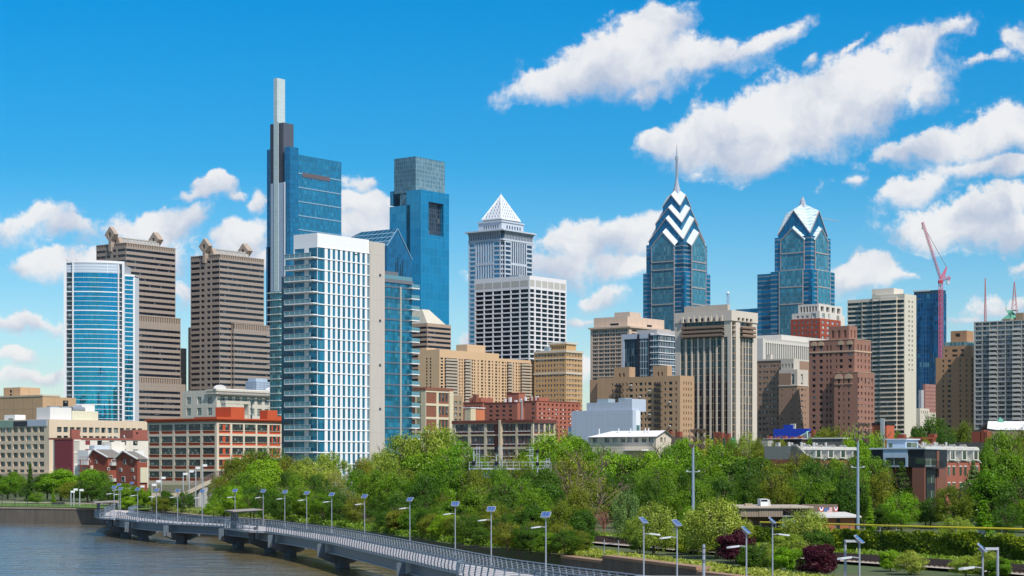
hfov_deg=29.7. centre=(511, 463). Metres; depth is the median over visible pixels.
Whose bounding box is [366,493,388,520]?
broadleaf tree
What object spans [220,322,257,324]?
ribbon window
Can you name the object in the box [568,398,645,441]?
metal clad building
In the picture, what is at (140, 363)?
ribbon window
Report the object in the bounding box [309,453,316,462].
window
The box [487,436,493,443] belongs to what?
window
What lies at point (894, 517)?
broadleaf tree
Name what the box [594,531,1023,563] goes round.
field edge weeds
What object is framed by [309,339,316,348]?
window
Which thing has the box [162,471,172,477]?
window
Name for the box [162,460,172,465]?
window
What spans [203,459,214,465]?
window
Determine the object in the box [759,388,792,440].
windows
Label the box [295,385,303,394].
window
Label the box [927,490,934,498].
window
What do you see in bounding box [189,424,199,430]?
window
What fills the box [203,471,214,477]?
window
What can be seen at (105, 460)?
town house
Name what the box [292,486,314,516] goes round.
broadleaf tree
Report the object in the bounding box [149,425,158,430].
window
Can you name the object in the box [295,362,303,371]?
window
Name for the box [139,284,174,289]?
ribbon window
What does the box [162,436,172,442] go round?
window
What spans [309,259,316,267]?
window
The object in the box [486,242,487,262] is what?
tall window
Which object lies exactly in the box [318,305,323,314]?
window
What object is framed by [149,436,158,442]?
window
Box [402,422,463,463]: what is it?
young tree
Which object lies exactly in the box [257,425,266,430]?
window
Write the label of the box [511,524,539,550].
shrub
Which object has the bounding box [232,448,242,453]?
window
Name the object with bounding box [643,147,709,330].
spired skyscraper
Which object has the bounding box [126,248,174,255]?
ribbon window
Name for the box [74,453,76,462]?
window
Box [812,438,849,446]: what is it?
row house
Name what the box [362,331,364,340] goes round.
window
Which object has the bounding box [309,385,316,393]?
window
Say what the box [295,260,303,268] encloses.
window
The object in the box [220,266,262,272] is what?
ribbon window
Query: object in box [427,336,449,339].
ribbon window
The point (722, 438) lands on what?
copper roof house
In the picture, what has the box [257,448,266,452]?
window
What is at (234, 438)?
window
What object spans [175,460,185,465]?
window
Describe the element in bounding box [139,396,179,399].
ribbon window
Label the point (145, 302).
ribbon window
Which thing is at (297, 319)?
window
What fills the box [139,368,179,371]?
ribbon window
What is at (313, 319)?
window
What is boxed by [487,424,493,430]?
window
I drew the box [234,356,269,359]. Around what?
ribbon window
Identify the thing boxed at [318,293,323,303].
window
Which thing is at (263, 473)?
broadleaf tree
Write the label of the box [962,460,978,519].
cedar tree
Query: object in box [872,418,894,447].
mill building
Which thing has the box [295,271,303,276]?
window
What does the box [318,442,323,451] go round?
window
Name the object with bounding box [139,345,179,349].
ribbon window
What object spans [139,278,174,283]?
ribbon window
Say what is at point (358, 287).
window
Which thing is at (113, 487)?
solar street lamp
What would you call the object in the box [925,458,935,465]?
window
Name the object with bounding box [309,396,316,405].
window
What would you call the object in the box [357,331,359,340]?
window
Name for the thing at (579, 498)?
broadleaf tree
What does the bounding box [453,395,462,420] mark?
walk up building
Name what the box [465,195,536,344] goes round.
pyramid tower
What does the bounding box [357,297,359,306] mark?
window
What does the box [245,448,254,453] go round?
window
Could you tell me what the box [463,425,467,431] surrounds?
window
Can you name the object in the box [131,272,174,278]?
ribbon window
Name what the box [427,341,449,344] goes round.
ribbon window
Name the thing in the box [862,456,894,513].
broadleaf tree
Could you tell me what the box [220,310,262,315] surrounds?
ribbon window
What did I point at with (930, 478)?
window
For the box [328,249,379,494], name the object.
windows
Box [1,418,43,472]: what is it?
windows
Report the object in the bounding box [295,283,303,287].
window
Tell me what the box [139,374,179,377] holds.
ribbon window
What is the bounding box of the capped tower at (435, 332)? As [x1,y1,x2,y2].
[412,309,450,387]
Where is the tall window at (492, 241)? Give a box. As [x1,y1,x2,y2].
[491,241,492,261]
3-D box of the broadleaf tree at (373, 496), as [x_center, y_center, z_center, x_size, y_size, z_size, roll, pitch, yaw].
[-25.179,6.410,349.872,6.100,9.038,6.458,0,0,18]
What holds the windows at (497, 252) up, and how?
in the pyramid tower at (500, 241)
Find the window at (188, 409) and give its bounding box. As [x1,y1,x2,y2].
[187,408,190,415]
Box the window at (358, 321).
[357,319,359,329]
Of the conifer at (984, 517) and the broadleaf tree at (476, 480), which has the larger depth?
the broadleaf tree at (476, 480)
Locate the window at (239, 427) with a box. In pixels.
[232,424,242,430]
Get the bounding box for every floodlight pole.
[151,484,155,510]
[189,470,193,508]
[195,467,199,507]
[202,464,206,504]
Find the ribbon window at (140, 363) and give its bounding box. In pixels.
[139,362,179,366]
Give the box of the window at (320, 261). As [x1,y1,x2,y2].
[318,259,323,269]
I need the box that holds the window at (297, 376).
[295,374,303,378]
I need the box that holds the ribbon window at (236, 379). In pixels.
[234,378,269,381]
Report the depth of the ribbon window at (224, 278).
1369.73 m
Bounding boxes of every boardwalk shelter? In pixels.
[92,500,119,516]
[224,508,262,528]
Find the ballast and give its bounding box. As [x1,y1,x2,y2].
[324,516,1023,574]
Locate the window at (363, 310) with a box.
[362,309,364,318]
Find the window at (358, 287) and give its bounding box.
[357,286,359,295]
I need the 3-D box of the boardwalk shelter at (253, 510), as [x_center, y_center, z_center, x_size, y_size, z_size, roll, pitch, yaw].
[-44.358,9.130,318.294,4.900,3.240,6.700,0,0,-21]
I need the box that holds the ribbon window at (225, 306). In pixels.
[220,305,262,310]
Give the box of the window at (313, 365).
[309,362,316,370]
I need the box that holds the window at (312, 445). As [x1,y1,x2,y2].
[309,442,316,451]
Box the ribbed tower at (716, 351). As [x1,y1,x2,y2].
[675,304,757,458]
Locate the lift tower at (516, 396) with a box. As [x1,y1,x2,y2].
[506,393,524,419]
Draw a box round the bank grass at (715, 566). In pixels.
[551,547,839,575]
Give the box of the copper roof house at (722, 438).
[711,432,735,449]
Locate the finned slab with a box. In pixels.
[757,335,826,359]
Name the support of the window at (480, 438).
in the factory
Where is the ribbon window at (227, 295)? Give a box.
[220,294,262,299]
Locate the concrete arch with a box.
[221,401,252,418]
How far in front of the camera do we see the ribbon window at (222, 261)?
1369.23 m
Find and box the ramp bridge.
[151,470,228,516]
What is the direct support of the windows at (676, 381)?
in the brick apartments at (665, 394)
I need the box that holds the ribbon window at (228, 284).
[220,282,262,288]
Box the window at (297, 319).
[295,317,303,321]
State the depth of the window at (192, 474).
788.30 m
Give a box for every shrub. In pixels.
[95,485,119,504]
[119,485,148,505]
[119,496,136,508]
[138,489,155,506]
[149,496,169,512]
[203,501,224,517]
[370,511,387,529]
[385,507,404,532]
[408,508,437,535]
[427,512,458,539]
[450,512,487,544]
[487,520,519,551]
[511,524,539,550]
[515,526,544,553]
[532,530,562,555]
[548,528,584,555]
[569,535,591,551]
[593,509,613,533]
[628,536,648,553]
[678,505,695,529]
[715,531,755,563]
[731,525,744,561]
[735,543,771,567]
[769,546,803,570]
[794,542,840,574]
[802,528,835,546]
[878,548,899,571]
[914,496,947,525]
[914,507,938,525]
[985,558,1012,575]
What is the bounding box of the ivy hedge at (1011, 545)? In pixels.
[729,525,1023,560]
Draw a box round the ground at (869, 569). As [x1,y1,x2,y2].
[0,479,1023,575]
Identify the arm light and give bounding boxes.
[844,540,855,575]
[984,547,998,575]
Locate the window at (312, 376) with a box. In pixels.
[309,373,316,382]
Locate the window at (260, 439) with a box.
[257,436,266,442]
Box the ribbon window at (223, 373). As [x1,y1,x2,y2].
[220,372,230,374]
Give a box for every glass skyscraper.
[266,78,341,325]
[390,156,448,324]
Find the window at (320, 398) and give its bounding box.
[318,396,323,406]
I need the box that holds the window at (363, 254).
[362,253,364,262]
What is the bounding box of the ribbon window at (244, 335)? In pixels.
[234,333,269,337]
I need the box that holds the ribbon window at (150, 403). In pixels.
[139,402,179,404]
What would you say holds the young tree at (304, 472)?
on the ground at (869, 569)
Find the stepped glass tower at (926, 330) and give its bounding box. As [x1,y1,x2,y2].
[913,290,947,407]
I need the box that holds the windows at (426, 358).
[426,358,531,401]
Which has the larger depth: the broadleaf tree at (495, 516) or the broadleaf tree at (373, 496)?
the broadleaf tree at (373, 496)
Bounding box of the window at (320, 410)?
[318,408,323,417]
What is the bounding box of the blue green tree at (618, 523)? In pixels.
[610,489,639,539]
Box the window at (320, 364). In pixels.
[318,362,323,371]
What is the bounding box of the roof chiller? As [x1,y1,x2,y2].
[245,378,269,389]
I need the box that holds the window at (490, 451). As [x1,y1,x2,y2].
[487,450,493,455]
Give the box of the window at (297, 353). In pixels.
[295,351,303,360]
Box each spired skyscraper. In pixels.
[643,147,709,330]
[736,197,838,335]
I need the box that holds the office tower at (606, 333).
[588,312,670,379]
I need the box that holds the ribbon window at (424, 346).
[412,345,426,347]
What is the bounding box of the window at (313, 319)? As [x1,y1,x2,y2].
[309,316,316,325]
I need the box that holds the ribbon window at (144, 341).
[139,340,179,344]
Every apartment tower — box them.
[267,291,281,415]
[281,233,419,494]
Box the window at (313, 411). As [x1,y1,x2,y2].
[309,407,316,416]
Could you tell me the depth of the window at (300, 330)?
575.61 m
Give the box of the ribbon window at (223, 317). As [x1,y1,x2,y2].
[220,316,262,321]
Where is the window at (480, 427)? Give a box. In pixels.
[478,425,483,430]
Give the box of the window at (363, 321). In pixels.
[362,320,364,329]
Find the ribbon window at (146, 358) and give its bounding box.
[139,357,179,360]
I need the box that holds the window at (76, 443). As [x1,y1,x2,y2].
[74,441,78,450]
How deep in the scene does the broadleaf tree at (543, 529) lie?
236.31 m
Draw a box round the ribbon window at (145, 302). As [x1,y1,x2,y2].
[139,301,174,305]
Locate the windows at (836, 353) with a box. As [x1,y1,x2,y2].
[826,353,871,437]
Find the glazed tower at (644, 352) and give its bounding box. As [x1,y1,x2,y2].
[622,329,674,376]
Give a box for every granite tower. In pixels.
[96,227,185,420]
[188,238,269,390]
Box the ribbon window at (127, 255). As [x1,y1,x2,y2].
[126,254,174,261]
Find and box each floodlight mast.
[686,428,705,510]
[851,423,869,529]
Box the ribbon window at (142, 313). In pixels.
[139,312,174,316]
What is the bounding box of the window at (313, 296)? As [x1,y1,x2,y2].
[309,293,316,302]
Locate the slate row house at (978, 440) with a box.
[953,430,996,454]
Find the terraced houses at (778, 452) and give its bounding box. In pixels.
[764,442,860,473]
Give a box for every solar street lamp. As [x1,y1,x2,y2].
[109,486,116,519]
[114,487,122,511]
[131,488,139,521]
[149,488,158,522]
[170,489,180,523]
[194,489,204,524]
[256,489,265,522]
[276,490,287,526]
[298,491,309,528]
[323,492,334,532]
[355,494,367,536]
[399,497,413,543]
[443,502,458,554]
[478,506,495,564]
[531,512,550,575]
[638,517,659,575]
[659,519,682,575]
[727,526,750,575]
[768,517,789,575]
[837,535,864,575]
[958,543,987,575]
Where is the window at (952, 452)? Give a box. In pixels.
[951,451,954,458]
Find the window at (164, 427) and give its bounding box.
[162,425,172,430]
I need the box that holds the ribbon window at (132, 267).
[126,265,174,272]
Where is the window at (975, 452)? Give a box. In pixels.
[974,451,977,458]
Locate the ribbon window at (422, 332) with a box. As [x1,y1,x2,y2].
[412,331,426,333]
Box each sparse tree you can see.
[325,469,345,488]
[336,487,361,516]
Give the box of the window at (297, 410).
[295,408,303,417]
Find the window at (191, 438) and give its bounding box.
[189,436,199,441]
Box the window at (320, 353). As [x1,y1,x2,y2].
[318,350,323,360]
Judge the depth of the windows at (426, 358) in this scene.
1084.87 m
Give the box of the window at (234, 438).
[232,436,242,441]
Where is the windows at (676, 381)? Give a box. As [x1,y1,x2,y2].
[612,381,683,436]
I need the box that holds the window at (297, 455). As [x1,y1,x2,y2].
[295,453,303,458]
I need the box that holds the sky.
[0,0,1023,410]
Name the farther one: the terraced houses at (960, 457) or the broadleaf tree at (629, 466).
the terraced houses at (960, 457)
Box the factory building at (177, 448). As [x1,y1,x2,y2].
[145,407,281,484]
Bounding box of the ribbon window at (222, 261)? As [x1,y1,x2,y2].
[220,260,262,266]
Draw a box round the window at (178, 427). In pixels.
[175,424,185,430]
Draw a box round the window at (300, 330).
[295,328,303,337]
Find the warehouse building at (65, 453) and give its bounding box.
[49,429,148,474]
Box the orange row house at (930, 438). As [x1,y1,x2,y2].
[896,434,936,444]
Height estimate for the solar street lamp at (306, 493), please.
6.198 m
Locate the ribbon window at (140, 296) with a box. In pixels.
[139,295,174,300]
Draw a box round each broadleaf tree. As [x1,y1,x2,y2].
[0,476,23,499]
[4,471,26,496]
[18,482,35,498]
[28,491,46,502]
[33,472,58,498]
[36,466,79,500]
[55,481,80,502]
[68,480,103,502]
[77,468,103,501]
[92,470,114,495]
[108,483,132,500]
[157,489,175,513]
[175,490,194,512]
[206,473,229,505]
[208,484,232,516]
[219,453,249,485]
[224,485,243,519]
[227,471,254,493]
[233,448,275,480]
[235,492,264,520]
[238,487,260,520]
[239,456,285,493]
[250,488,273,521]
[257,444,292,464]
[267,485,286,508]
[270,493,291,522]
[273,469,296,489]
[275,454,300,477]
[281,488,295,516]
[285,472,310,492]
[292,484,312,510]
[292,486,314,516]
[292,489,320,516]
[305,472,331,512]
[307,493,338,521]
[320,482,344,511]
[324,492,353,520]
[342,492,368,522]
[343,467,367,504]
[345,458,375,510]
[355,467,388,518]
[357,479,385,514]
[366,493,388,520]
[374,467,415,512]
[383,490,408,513]
[383,492,404,511]
[386,446,449,492]
[386,466,417,496]
[387,502,408,512]
[396,507,425,529]
[404,472,441,507]
[405,472,443,508]
[408,492,435,509]
[410,454,465,491]
[415,513,438,537]
[429,500,460,515]
[430,490,460,512]
[436,436,475,472]
[436,469,468,501]
[436,472,456,503]
[439,514,459,535]
[456,500,484,517]
[456,511,473,536]
[457,483,494,516]
[459,453,492,485]
[460,465,491,504]
[471,528,495,542]
[473,500,507,527]
[476,509,501,529]
[479,451,507,470]
[481,481,519,516]
[484,464,516,493]
[492,513,518,533]
[494,450,529,477]
[497,529,514,548]
[500,480,522,511]
[504,505,525,530]
[509,459,532,479]
[509,476,533,506]
[510,504,543,527]
[511,438,548,477]
[512,485,556,511]
[518,469,539,490]
[520,452,543,473]
[523,520,543,527]
[526,423,582,481]
[530,523,549,532]
[532,450,568,498]
[533,481,568,508]
[534,465,562,489]
[536,504,567,527]
[541,497,579,532]
[545,455,585,507]
[548,521,575,549]
[562,438,597,469]
[563,430,582,444]
[564,508,599,543]
[565,480,594,517]
[571,530,591,543]
[572,467,596,508]
[585,442,615,467]
[588,449,630,519]
[593,469,618,523]
[606,455,658,508]
[609,449,631,459]
[613,473,642,518]
[630,449,644,462]
[631,467,653,516]
[637,471,664,521]
[641,447,667,469]
[651,440,689,510]
[651,452,701,518]
[652,465,683,522]
[652,478,684,525]
[666,456,721,489]
[673,434,703,462]
[674,539,688,554]
[676,464,711,518]
[678,478,716,518]
[681,435,724,459]
[701,451,746,479]
[703,441,732,463]
[705,470,743,526]
[707,473,737,516]
[714,435,726,448]
[723,444,751,458]
[723,451,771,493]
[725,436,742,453]
[733,463,771,504]
[736,477,763,504]
[745,446,763,459]
[750,433,766,459]
[753,458,799,503]
[758,471,796,504]
[761,467,789,504]
[768,435,786,445]
[782,473,809,504]
[787,446,813,468]
[788,452,825,476]
[791,469,816,503]
[793,455,839,484]
[801,452,825,472]
[802,473,838,503]
[804,479,836,503]
[806,430,821,445]
[814,426,835,437]
[819,466,839,486]
[824,423,847,444]
[825,455,847,473]
[833,475,870,519]
[836,451,879,522]
[836,459,867,486]
[842,425,864,446]
[845,466,873,520]
[852,435,881,459]
[860,502,875,523]
[861,429,891,471]
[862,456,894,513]
[868,468,897,527]
[873,502,898,529]
[881,488,921,530]
[909,424,919,437]
[914,413,955,443]
[931,482,974,522]
[935,425,956,445]
[936,506,958,524]
[950,419,977,441]
[951,494,983,523]
[958,468,1016,521]
[979,427,1023,464]
[979,441,997,474]
[987,451,1023,484]
[989,502,1023,533]
[991,473,1023,527]
[1001,498,1023,527]
[1009,424,1023,462]
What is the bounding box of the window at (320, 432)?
[318,430,323,440]
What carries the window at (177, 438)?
in the factory building at (177, 448)
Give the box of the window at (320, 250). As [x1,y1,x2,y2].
[318,247,323,257]
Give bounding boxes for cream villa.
[916,408,935,428]
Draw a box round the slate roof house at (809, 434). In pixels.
[796,430,815,442]
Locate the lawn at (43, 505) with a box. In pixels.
[0,503,153,509]
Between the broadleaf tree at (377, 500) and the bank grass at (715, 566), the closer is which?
the bank grass at (715, 566)
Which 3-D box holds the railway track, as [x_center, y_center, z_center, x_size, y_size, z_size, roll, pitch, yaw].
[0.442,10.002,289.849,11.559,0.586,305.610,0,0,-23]
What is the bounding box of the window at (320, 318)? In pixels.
[318,316,323,326]
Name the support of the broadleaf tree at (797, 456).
on the ground at (869, 569)
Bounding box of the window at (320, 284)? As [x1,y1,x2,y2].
[318,282,323,291]
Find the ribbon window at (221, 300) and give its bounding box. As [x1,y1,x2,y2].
[220,299,262,304]
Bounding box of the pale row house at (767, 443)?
[744,441,772,452]
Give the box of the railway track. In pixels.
[292,513,1023,572]
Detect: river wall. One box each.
[0,507,269,535]
[560,555,750,575]
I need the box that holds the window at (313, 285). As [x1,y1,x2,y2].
[309,282,316,290]
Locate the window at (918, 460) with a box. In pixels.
[916,458,923,463]
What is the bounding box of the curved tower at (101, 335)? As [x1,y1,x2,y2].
[64,259,138,420]
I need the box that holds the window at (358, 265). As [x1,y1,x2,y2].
[357,264,359,273]
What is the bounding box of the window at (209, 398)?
[208,396,211,403]
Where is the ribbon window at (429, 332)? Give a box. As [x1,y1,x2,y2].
[427,331,449,334]
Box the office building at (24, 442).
[0,405,146,478]
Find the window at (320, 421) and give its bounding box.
[318,419,323,428]
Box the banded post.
[702,544,705,575]
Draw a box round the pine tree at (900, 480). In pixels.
[886,462,917,527]
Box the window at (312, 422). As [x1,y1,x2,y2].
[309,419,316,428]
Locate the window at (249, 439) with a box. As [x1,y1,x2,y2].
[245,436,254,442]
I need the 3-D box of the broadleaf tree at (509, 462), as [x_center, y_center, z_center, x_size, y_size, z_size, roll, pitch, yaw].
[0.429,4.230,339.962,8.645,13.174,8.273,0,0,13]
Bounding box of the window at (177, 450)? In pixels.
[175,448,185,453]
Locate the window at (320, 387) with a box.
[318,385,323,394]
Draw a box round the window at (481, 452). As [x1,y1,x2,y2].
[478,450,483,455]
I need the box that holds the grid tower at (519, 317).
[474,275,565,360]
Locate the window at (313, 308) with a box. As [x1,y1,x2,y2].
[309,305,316,313]
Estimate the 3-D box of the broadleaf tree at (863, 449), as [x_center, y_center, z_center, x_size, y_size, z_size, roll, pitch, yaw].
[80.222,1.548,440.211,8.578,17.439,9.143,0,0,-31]
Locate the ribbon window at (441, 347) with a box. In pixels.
[427,345,449,348]
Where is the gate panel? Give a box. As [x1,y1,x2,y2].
[604,540,618,554]
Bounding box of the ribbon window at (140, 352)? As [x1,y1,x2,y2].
[139,351,179,355]
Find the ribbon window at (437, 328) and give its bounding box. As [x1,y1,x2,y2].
[427,326,449,330]
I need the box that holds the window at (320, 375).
[318,373,323,383]
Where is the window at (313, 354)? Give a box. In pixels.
[309,350,316,359]
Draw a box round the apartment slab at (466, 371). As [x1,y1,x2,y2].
[418,344,533,401]
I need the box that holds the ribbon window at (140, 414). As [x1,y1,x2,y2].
[139,413,179,416]
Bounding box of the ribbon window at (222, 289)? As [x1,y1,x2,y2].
[220,288,262,294]
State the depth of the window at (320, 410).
572.46 m
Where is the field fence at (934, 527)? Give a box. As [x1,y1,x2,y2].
[745,521,1023,532]
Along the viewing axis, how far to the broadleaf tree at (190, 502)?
414.49 m
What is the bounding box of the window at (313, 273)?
[309,270,316,279]
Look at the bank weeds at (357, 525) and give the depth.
296.78 m
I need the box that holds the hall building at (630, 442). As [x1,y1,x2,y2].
[588,428,673,457]
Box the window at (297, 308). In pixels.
[295,305,303,314]
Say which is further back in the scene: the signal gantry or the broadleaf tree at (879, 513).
the signal gantry
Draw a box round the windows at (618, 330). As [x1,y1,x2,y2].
[593,323,651,379]
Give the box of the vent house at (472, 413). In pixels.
[462,407,484,420]
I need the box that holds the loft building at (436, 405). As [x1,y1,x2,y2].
[412,387,452,447]
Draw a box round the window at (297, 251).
[295,249,303,257]
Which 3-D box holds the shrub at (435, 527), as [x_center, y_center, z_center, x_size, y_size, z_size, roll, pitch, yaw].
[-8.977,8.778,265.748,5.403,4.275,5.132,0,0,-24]
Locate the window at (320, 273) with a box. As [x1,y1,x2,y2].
[318,270,323,280]
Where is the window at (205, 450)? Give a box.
[203,448,214,453]
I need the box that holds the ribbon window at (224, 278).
[220,277,262,283]
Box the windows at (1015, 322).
[976,321,1023,427]
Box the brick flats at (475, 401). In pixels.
[463,394,492,420]
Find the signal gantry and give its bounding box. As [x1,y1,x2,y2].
[468,446,550,483]
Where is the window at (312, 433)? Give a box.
[309,430,316,439]
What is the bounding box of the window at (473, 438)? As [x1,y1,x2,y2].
[471,436,476,443]
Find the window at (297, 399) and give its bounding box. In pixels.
[295,396,303,401]
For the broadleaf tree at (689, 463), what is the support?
on the ground at (869, 569)
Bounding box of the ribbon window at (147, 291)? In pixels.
[139,289,174,294]
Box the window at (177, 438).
[175,436,185,442]
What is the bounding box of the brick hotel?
[533,342,583,410]
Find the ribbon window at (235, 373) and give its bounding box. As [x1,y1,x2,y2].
[234,372,269,376]
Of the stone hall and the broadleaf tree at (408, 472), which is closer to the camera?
the broadleaf tree at (408, 472)
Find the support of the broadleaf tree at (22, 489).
on the ground at (869, 569)
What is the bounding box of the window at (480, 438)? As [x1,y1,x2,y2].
[478,436,483,443]
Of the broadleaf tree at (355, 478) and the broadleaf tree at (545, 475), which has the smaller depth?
the broadleaf tree at (545, 475)
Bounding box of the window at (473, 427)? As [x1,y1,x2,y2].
[471,425,476,431]
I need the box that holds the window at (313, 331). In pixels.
[309,327,316,336]
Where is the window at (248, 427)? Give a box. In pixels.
[245,424,254,430]
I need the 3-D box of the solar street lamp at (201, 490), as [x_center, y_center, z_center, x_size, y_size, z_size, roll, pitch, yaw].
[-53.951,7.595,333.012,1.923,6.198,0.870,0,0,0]
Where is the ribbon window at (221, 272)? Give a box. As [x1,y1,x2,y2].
[220,271,262,277]
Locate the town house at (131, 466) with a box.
[114,450,148,491]
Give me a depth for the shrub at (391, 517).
290.78 m
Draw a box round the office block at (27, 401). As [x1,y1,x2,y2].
[0,387,75,419]
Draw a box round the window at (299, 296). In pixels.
[295,294,303,303]
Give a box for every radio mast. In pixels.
[726,292,729,304]
[984,278,986,321]
[1011,282,1017,312]
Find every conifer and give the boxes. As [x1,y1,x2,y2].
[24,463,34,500]
[50,488,55,503]
[863,496,876,530]
[974,500,995,534]
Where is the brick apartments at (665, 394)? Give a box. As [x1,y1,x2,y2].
[590,365,693,443]
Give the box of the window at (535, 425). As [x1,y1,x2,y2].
[534,424,537,431]
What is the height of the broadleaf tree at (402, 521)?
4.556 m
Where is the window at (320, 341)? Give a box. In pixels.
[318,339,323,348]
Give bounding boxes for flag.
[827,507,831,512]
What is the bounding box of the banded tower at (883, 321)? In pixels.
[847,288,921,437]
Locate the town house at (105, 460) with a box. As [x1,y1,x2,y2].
[87,449,118,484]
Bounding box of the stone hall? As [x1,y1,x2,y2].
[967,417,1023,453]
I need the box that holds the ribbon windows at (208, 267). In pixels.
[201,261,233,389]
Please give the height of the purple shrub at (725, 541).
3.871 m
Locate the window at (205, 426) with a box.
[203,424,214,429]
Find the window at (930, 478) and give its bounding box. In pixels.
[927,475,934,482]
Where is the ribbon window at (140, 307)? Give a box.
[139,306,174,311]
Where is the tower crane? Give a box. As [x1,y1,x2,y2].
[921,222,950,357]
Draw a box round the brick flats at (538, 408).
[524,396,580,443]
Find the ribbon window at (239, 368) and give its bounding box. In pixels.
[234,367,269,370]
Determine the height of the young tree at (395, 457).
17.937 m
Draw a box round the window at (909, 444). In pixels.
[907,442,916,446]
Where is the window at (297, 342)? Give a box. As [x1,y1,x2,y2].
[295,340,303,348]
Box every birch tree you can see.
[631,499,677,555]
[678,510,707,554]
[683,493,748,558]
[740,518,755,543]
[778,505,829,547]
[892,549,929,574]
[972,550,1001,575]
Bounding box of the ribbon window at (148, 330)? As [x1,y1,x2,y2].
[139,328,179,333]
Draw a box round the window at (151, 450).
[149,448,158,453]
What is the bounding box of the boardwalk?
[94,503,647,575]
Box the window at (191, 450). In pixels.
[189,448,199,453]
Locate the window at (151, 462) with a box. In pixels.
[149,460,158,465]
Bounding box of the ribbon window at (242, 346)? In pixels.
[234,345,269,348]
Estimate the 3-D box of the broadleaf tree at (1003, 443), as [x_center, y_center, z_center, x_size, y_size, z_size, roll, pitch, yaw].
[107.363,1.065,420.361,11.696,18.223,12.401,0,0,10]
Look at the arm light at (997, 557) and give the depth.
111.93 m
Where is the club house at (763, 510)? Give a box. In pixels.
[733,499,861,530]
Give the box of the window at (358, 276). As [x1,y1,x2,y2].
[357,275,359,284]
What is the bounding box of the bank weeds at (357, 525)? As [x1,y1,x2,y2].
[264,514,547,550]
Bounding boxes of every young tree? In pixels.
[286,454,322,475]
[297,460,337,491]
[312,450,352,489]
[361,444,392,492]
[371,430,426,480]
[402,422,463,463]
[620,516,647,552]
[650,530,679,550]
[686,543,719,552]
[737,430,757,456]
[760,548,782,569]
[763,532,809,551]
[935,516,977,534]
[947,555,984,575]
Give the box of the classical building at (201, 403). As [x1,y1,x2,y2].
[182,385,269,418]
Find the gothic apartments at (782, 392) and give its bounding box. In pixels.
[757,355,808,440]
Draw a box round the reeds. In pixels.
[169,506,273,517]
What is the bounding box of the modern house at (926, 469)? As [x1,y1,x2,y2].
[869,439,946,517]
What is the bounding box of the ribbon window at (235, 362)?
[234,361,269,365]
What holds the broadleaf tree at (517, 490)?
on the ground at (869, 569)
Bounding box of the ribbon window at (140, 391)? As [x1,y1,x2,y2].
[139,390,179,393]
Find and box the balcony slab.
[974,320,1023,429]
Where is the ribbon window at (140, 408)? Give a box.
[139,407,179,410]
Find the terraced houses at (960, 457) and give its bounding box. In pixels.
[886,442,980,513]
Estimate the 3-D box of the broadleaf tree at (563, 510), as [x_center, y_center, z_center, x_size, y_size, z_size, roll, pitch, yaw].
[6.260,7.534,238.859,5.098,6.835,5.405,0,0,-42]
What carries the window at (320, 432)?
in the apartment tower at (348, 351)
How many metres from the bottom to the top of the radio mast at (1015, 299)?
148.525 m
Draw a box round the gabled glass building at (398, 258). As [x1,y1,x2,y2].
[351,228,412,277]
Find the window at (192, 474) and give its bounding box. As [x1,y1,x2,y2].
[190,471,199,477]
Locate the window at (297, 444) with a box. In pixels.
[295,442,303,451]
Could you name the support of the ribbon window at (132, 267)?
in the granite tower at (150, 262)
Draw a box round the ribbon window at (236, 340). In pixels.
[234,339,269,343]
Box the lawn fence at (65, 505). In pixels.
[5,503,139,509]
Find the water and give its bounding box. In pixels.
[0,523,405,575]
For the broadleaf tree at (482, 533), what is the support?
on the ground at (869, 569)
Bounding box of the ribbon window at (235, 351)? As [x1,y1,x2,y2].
[234,350,269,354]
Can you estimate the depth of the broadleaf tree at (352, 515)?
321.21 m
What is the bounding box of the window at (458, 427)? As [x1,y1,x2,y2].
[456,425,461,431]
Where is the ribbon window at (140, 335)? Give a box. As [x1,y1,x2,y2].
[139,334,179,338]
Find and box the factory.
[452,419,556,467]
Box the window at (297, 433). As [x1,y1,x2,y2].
[295,431,303,435]
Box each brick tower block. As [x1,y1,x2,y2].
[808,326,873,445]
[919,384,935,412]
[936,330,973,436]
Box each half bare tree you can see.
[542,443,614,505]
[566,475,631,530]
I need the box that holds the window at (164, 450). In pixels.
[162,448,172,453]
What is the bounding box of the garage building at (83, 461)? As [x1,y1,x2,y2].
[74,442,147,487]
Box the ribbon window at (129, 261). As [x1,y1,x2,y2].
[126,260,174,267]
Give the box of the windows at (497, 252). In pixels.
[470,225,519,342]
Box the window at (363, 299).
[362,298,364,307]
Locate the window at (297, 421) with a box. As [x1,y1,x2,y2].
[295,419,303,424]
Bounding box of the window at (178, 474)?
[175,471,185,477]
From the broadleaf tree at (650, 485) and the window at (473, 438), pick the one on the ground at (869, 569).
the broadleaf tree at (650, 485)
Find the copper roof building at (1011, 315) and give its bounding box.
[1002,309,1023,320]
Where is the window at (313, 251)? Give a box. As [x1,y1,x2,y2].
[309,247,316,256]
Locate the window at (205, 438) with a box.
[203,436,214,441]
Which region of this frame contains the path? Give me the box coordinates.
[14,502,186,505]
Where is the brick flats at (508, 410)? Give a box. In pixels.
[484,397,526,419]
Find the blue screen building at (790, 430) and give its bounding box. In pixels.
[774,424,810,438]
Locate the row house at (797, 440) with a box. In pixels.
[763,436,806,445]
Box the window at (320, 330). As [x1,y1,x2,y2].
[318,327,323,337]
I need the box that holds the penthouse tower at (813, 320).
[791,304,844,339]
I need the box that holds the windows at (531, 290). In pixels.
[530,289,564,360]
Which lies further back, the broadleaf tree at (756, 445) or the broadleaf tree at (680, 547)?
the broadleaf tree at (756, 445)
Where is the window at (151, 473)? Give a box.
[149,471,158,476]
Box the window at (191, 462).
[189,459,199,465]
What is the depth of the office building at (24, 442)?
872.88 m
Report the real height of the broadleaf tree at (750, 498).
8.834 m
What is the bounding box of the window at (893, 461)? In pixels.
[886,458,904,464]
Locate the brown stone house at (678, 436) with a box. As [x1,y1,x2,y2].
[668,431,690,446]

